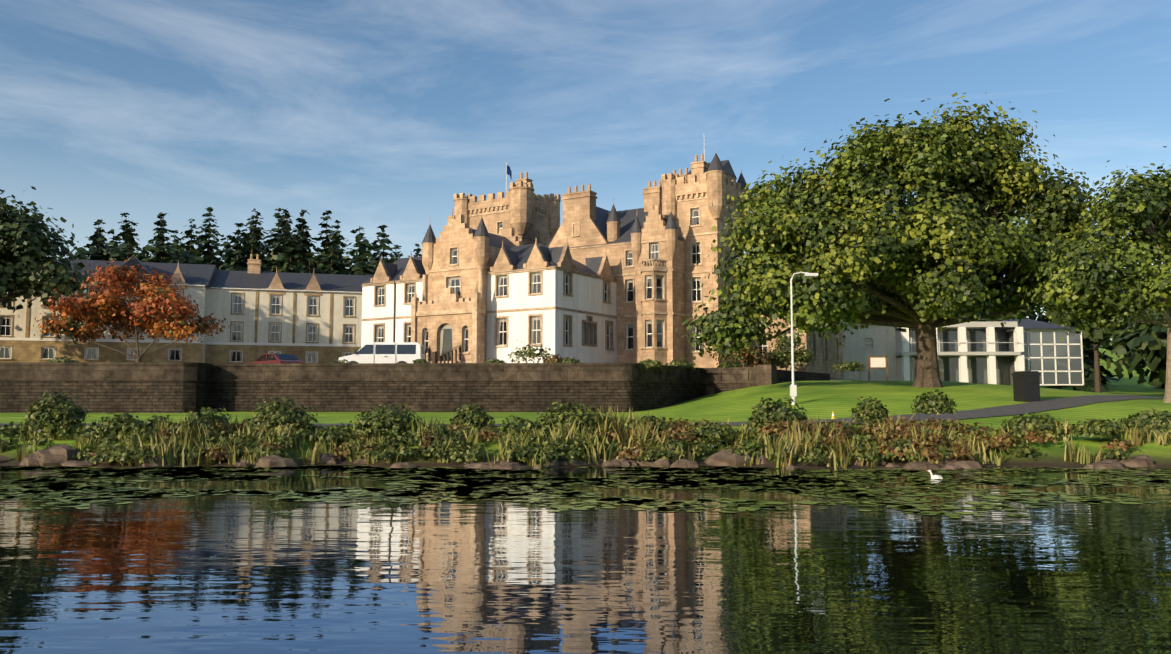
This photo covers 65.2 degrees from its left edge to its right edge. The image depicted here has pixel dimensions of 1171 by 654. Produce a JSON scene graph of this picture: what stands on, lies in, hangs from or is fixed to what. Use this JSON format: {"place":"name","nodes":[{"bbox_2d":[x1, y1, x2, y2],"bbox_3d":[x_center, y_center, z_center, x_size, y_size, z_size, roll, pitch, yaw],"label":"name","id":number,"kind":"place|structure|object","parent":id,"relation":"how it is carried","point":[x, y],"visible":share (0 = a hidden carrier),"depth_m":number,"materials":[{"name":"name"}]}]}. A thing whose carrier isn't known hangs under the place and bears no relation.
{"place":"outdoors","nodes":[
{"label":"outdoors","id":0,"kind":"place"},
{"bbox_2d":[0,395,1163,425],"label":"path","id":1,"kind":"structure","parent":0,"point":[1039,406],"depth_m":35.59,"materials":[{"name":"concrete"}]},
{"bbox_2d":[0,465,1170,653],"bbox_3d":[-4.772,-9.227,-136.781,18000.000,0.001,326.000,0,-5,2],"label":"water","id":2,"kind":"structure","parent":0,"point":[226,574],"depth_m":8.73,"materials":[{"name":"blue liquid"}]},
{"bbox_2d":[0,465,1170,517],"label":"lily pads","id":3,"kind":"object","parent":2,"relation":"on","point":[436,478],"visible":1,"depth_m":17.51,"materials":[{"name":"green plant"}]},
{"bbox_2d":[926,470,942,478],"bbox_3d":[7.255,3.073,19.038,0.326,0.208,0.147,0,-5,2],"label":"swan","id":4,"kind":"object","parent":2,"relation":"on","point":[935,476],"visible":0.98,"depth_m":19.01,"materials":[{"name":"white"}]},
{"bbox_2d":[0,342,1170,468],"bbox_3d":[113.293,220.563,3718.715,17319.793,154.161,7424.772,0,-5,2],"label":"ground","id":5,"kind":"structure","parent":0,"point":[819,399],"depth_m":38.45,"materials":[{"name":"green plant"}]},
{"bbox_2d":[0,362,829,412],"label":"terrace wall","id":6,"kind":"structure","parent":5,"relation":"on","point":[141,387],"depth_m":50.07,"materials":[{"name":"brown stone"}]},
{"bbox_2d":[0,186,99,312],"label":"tree","id":7,"kind":"object","parent":6,"relation":"on","point":[26,250],"visible":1,"depth_m":71.58,"materials":[{"name":"green plant"}]},
{"bbox_2d":[28,260,228,361],"bbox_3d":[-31.196,-0.389,63.562,13.024,8.333,8.818,0,-5,2],"label":"maple","id":8,"kind":"object","parent":6,"relation":"on","point":[158,300],"visible":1,"depth_m":62.86,"materials":[{"name":"orange plant"}]},
{"bbox_2d":[0,254,372,363],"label":"wing","id":9,"kind":"structure","parent":6,"relation":"on","point":[309,318],"depth_m":87.66,"materials":[{"name":"beige paint"}]},
{"bbox_2d":[248,354,302,363],"bbox_3d":[-21.259,2.565,62.272,4.306,1.440,1.780,-3,-6,37],"label":"car","id":10,"kind":"object","parent":6,"relation":"on","point":[277,359],"visible":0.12,"depth_m":61.22,"materials":[{"name":"red paint"}]},
{"bbox_2d":[338,342,424,362],"bbox_3d":[-12.956,1.998,58.361,5.350,1.950,2.286,0,-5,2],"label":"van","id":11,"kind":"object","parent":6,"relation":"on","point":[390,352],"visible":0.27,"depth_m":57.52,"materials":[{"name":"white paint"}]},
{"bbox_2d":[47,340,869,371],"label":"terrace plants","id":12,"kind":"object","parent":6,"relation":"on","point":[530,353],"visible":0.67,"depth_m":52.17,"materials":[{"name":"green plant"}]},
{"bbox_2d":[361,148,748,367],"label":"castle","id":13,"kind":"structure","parent":6,"relation":"on","point":[483,279],"depth_m":67.40,"materials":[{"name":"stone"}]},
{"bbox_2d":[507,165,511,179],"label":"flag","id":14,"kind":"object","parent":13,"relation":"attached to","point":[509,171],"visible":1,"depth_m":80.77,"materials":[{"name":"blue fabric"}]},
{"bbox_2d":[0,444,1155,469],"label":"rocks","id":15,"kind":"object","parent":5,"relation":"on","point":[61,454],"visible":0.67,"depth_m":22.49,"materials":[{"name":"brown stone"}]},
{"bbox_2d":[0,389,1170,468],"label":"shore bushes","id":16,"kind":"object","parent":5,"relation":"on","point":[790,434],"visible":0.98,"depth_m":23.87,"materials":[{"name":"green plant"}]},
{"bbox_2d":[69,230,1169,392],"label":"woods","id":17,"kind":"object","parent":5,"relation":"on","point":[1142,346],"visible":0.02,"depth_m":99.15,"materials":[{"name":"green plant"}]},
{"bbox_2d":[82,207,1165,391],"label":"conifers","id":18,"kind":"object","parent":5,"relation":"on","point":[293,251],"visible":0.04,"depth_m":128.32,"materials":[{"name":"green plant"}]},
{"bbox_2d":[706,336,774,366],"bbox_3d":[10.555,2.139,62.441,4.618,4.359,4.447,0,-5,2],"label":"shrub","id":19,"kind":"object","parent":5,"relation":"on","point":[750,358],"visible":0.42,"depth_m":61.99,"materials":[{"name":"green plant"}]},
{"bbox_2d":[759,330,819,369],"bbox_3d":[14.539,2.131,65.366,4.800,4.274,4.558,0,-5,2],"label":"green shrub","id":20,"kind":"object","parent":5,"relation":"on","point":[782,357],"visible":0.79,"depth_m":64.48,"materials":[{"name":"green plant"}]},
{"bbox_2d":[745,265,843,378],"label":"outbuilding","id":21,"kind":"structure","parent":5,"relation":"on","point":[828,354],"depth_m":70.53,"materials":[{"name":"white paint"}]},
{"bbox_2d":[790,272,817,404],"bbox_3d":[9.674,0.573,40.496,1.322,6.086,0.330,-1,-5,14],"label":"lamp post","id":22,"kind":"object","parent":5,"relation":"on","point":[793,390],"visible":0.94,"depth_m":40.55,"materials":[{"name":"white metal"}]},
{"bbox_2d":[868,355,887,380],"bbox_3d":[19.564,2.747,61.242,1.300,1.700,0.080,0,-5,2],"label":"notice board","id":23,"kind":"object","parent":5,"relation":"on","point":[877,362],"visible":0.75,"depth_m":61.23,"materials":[{"name":"white wood"}]},
{"bbox_2d":[675,92,1107,387],"bbox_3d":[16.797,-4.525,50.371,23.940,16.412,15.606,0,-5,2],"label":"oak","id":24,"kind":"object","parent":5,"relation":"on","point":[955,238],"visible":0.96,"depth_m":47.14,"materials":[{"name":"green plant"}]},
{"bbox_2d":[830,319,1083,385],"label":"pavilion","id":25,"kind":"structure","parent":5,"relation":"on","point":[985,352],"depth_m":83.94,"materials":[{"name":"white paint"}]},
{"bbox_2d":[1011,371,1040,400],"bbox_3d":[19.115,2.570,39.687,0.840,1.300,0.810,1,-5,-13],"label":"bin","id":26,"kind":"object","parent":5,"relation":"on","point":[1026,385],"visible":0.92,"depth_m":39.37,"materials":[{"name":"black plastic"}]},
{"bbox_2d":[1017,146,1170,402],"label":"tree","id":27,"kind":"object","parent":5,"relation":"on","point":[1090,285],"visible":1,"depth_m":39.56,"materials":[{"name":"green plant"}]},
{"bbox_2d":[0,0,1170,340],"label":"sky","id":28,"kind":"structure","parent":0,"point":[372,114],"materials":[{"name":"blue"}]}
]}

